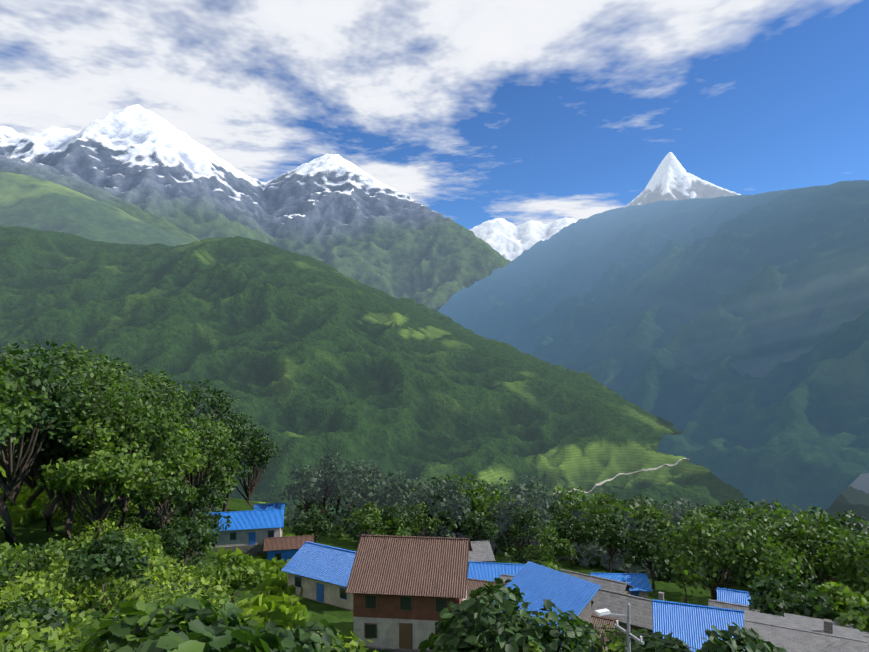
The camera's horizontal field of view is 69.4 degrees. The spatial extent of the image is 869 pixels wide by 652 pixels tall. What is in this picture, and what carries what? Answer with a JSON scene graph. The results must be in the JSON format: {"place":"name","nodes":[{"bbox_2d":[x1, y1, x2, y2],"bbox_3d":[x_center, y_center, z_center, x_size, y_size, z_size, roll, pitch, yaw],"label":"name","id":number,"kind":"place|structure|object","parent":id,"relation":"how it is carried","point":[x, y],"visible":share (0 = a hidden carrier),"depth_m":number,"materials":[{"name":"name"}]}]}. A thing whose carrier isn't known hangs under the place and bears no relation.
{"place":"outdoors","nodes":[
{"label":"outdoors","id":0,"kind":"place"},
{"bbox_2d":[0,171,191,245],"bbox_3d":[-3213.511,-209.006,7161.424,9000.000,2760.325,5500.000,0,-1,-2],"label":"hill","id":1,"kind":"structure","parent":0,"point":[28,201],"depth_m":5940.45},
{"bbox_2d":[0,104,509,310],"bbox_3d":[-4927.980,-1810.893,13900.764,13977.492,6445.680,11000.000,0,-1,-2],"label":"snow-capped mountain","id":2,"kind":"structure","parent":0,"point":[343,216],"depth_m":13020.45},
{"bbox_2d":[0,456,749,651],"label":"ground","id":3,"kind":"structure","parent":0,"point":[336,617],"depth_m":94.56,"materials":[{"name":"green plant"}]},
{"bbox_2d":[0,339,281,543],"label":"trees","id":4,"kind":"object","parent":3,"relation":"on","point":[77,431],"visible":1,"depth_m":91.70,"materials":[{"name":"green plant"}]},
{"bbox_2d":[204,509,284,555],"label":"house","id":5,"kind":"structure","parent":3,"relation":"on","point":[248,532],"depth_m":99.40,"materials":[{"name":"metal"}]},
{"bbox_2d":[254,503,285,509],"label":"roof","id":6,"kind":"structure","parent":3,"relation":"on","point":[269,506],"depth_m":158.38,"materials":[{"name":"blue metal"}]},
{"bbox_2d":[263,535,313,560],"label":"house","id":7,"kind":"structure","parent":3,"relation":"on","point":[284,548],"depth_m":97.27,"materials":[{"name":"orange metal"}]},
{"bbox_2d":[0,466,605,630],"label":"leafy shrubs","id":8,"kind":"object","parent":3,"relation":"on","point":[274,586],"visible":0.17,"depth_m":74.46,"materials":[{"name":"green plant"}]},
{"bbox_2d":[0,475,626,651],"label":"village trees","id":9,"kind":"object","parent":3,"relation":"on","point":[114,555],"visible":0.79,"depth_m":58.08,"materials":[{"name":"green plant"}]},
{"bbox_2d":[281,541,355,610],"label":"house","id":10,"kind":"structure","parent":3,"relation":"on","point":[318,572],"depth_m":72.44,"materials":[{"name":"metal"}]},
{"bbox_2d":[345,534,472,651],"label":"rust house","id":11,"kind":"structure","parent":3,"relation":"on","point":[401,601],"depth_m":50.41,"materials":[{"name":"metal"}]},
{"bbox_2d":[81,578,807,651],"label":"plants","id":12,"kind":"object","parent":3,"relation":"on","point":[480,624],"visible":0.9,"depth_m":22.23,"materials":[{"name":"green plant"}]},
{"bbox_2d":[467,541,494,576],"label":"roof","id":13,"kind":"structure","parent":3,"relation":"on","point":[482,551],"depth_m":92.53,"materials":[{"name":"stone"}]},
{"bbox_2d":[467,578,506,602],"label":"roof","id":14,"kind":"structure","parent":3,"relation":"on","point":[473,584],"depth_m":69.77,"materials":[{"name":"tile"}]},
{"bbox_2d":[467,561,524,580],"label":"roof","id":15,"kind":"structure","parent":3,"relation":"on","point":[489,571],"depth_m":84.97,"materials":[{"name":"metal"}]},
{"bbox_2d":[500,574,514,582],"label":"house slate roof","id":16,"kind":"object","parent":3,"relation":"on","point":[505,577],"visible":0.1,"depth_m":82.10,"materials":[{"name":"stone"}]},
{"bbox_2d":[159,445,868,584],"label":"tree line","id":17,"kind":"object","parent":3,"relation":"on","point":[449,503],"visible":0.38,"depth_m":138.35,"materials":[{"name":"green plant"}]},
{"bbox_2d":[493,561,600,648],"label":"blue house","id":18,"kind":"structure","parent":3,"relation":"on","point":[536,584],"depth_m":48.69,"materials":[{"name":"metal"}]},
{"bbox_2d":[557,568,633,606],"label":"house","id":19,"kind":"structure","parent":3,"relation":"on","point":[614,585],"depth_m":75.25,"materials":[{"name":"stone"}]},
{"bbox_2d":[591,613,621,651],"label":"rust house","id":20,"kind":"structure","parent":3,"relation":"on","point":[602,620],"depth_m":57.55,"materials":[{"name":"metal"}]},
{"bbox_2d":[595,603,643,651],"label":"street light","id":21,"kind":"object","parent":3,"relation":"on","point":[602,612],"visible":1,"depth_m":18.94,"materials":[{"name":"silver metal"}]},
{"bbox_2d":[588,573,652,598],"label":"blue shed tarp","id":22,"kind":"structure","parent":3,"relation":"on","point":[640,584],"depth_m":89.96,"materials":[{"name":"plastic"}]},
{"bbox_2d":[591,588,663,641],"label":"roof","id":23,"kind":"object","parent":3,"relation":"on","point":[613,602],"visible":0.31,"depth_m":67.06,"materials":[{"name":"stone"}]},
{"bbox_2d":[430,581,849,651],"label":"power lines","id":24,"kind":"object","parent":3,"relation":"on","point":[622,634],"visible":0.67,"depth_m":21.32,"materials":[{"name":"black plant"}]},
{"bbox_2d":[544,498,868,631],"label":"trees","id":25,"kind":"object","parent":3,"relation":"on","point":[760,546],"visible":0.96,"depth_m":77.85,"materials":[{"name":"green plant"}]},
{"bbox_2d":[652,599,780,651],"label":"blue house","id":26,"kind":"structure","parent":3,"relation":"on","point":[688,624],"depth_m":56.52,"materials":[{"name":"metal"}]},
{"bbox_2d":[716,587,750,605],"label":"roof","id":27,"kind":"structure","parent":3,"relation":"on","point":[732,596],"depth_m":69.64,"materials":[{"name":"metal"}]},
{"bbox_2d":[708,599,759,611],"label":"house slate roof","id":28,"kind":"object","parent":3,"relation":"on","point":[719,604],"visible":0.12,"depth_m":66.78,"materials":[{"name":"stone"}]},
{"bbox_2d":[744,610,868,651],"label":"house stone","id":29,"kind":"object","parent":3,"relation":"on","point":[792,634],"visible":0.75,"depth_m":44.84,"materials":[{"name":"stone"}]},
{"bbox_2d":[784,613,868,648],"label":"house stone","id":30,"kind":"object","parent":3,"relation":"on","point":[865,634],"visible":0.06,"depth_m":51.77,"materials":[{"name":"stone"}]},
{"bbox_2d":[821,574,863,593],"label":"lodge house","id":31,"kind":"structure","parent":3,"relation":"on","point":[832,579],"depth_m":97.33,"materials":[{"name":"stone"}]},
{"bbox_2d":[0,225,868,524],"bbox_3d":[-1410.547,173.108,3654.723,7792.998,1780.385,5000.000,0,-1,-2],"label":"forested hill","id":32,"kind":"structure","parent":0,"point":[306,361],"depth_m":2712.29,"materials":[{"name":"green plant"}]},
{"bbox_2d":[0,0,868,229],"label":"sky","id":33,"kind":"structure","parent":0,"point":[519,112],"materials":[{"name":"blue"}]},
{"bbox_2d":[470,217,577,260],"bbox_3d":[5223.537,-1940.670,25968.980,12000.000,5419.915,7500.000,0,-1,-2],"label":"terrain peaks","id":34,"kind":"object","parent":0,"point":[504,238],"depth_m":25882.46,"materials":[{"name":"white snow"}]},
{"bbox_2d":[553,458,689,494],"bbox_3d":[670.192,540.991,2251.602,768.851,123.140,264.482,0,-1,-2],"label":"dirt road","id":35,"kind":"structure","parent":0,"point":[604,481],"depth_m":2308.64,"materials":[{"name":"beige soil"}]},
{"bbox_2d":[438,180,868,519],"bbox_3d":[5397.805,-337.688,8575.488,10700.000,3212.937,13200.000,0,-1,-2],"label":"mountain slope","id":36,"kind":"structure","parent":0,"point":[728,336],"depth_m":3381.80,"materials":[{"name":"green plant"}]},
{"bbox_2d":[625,152,740,206],"bbox_3d":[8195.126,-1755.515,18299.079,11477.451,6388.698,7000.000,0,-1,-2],"label":"snowy mountain peak","id":37,"kind":"structure","parent":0,"point":[672,179],"depth_m":17381.07,"materials":[{"name":"white snow"}]},
{"bbox_2d":[849,473,868,493],"bbox_3d":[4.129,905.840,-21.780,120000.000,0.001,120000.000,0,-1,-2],"label":"ground","id":38,"kind":"structure","parent":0,"point":[861,482],"depth_m":3970.66,"materials":[{"name":"grey"}]}
]}

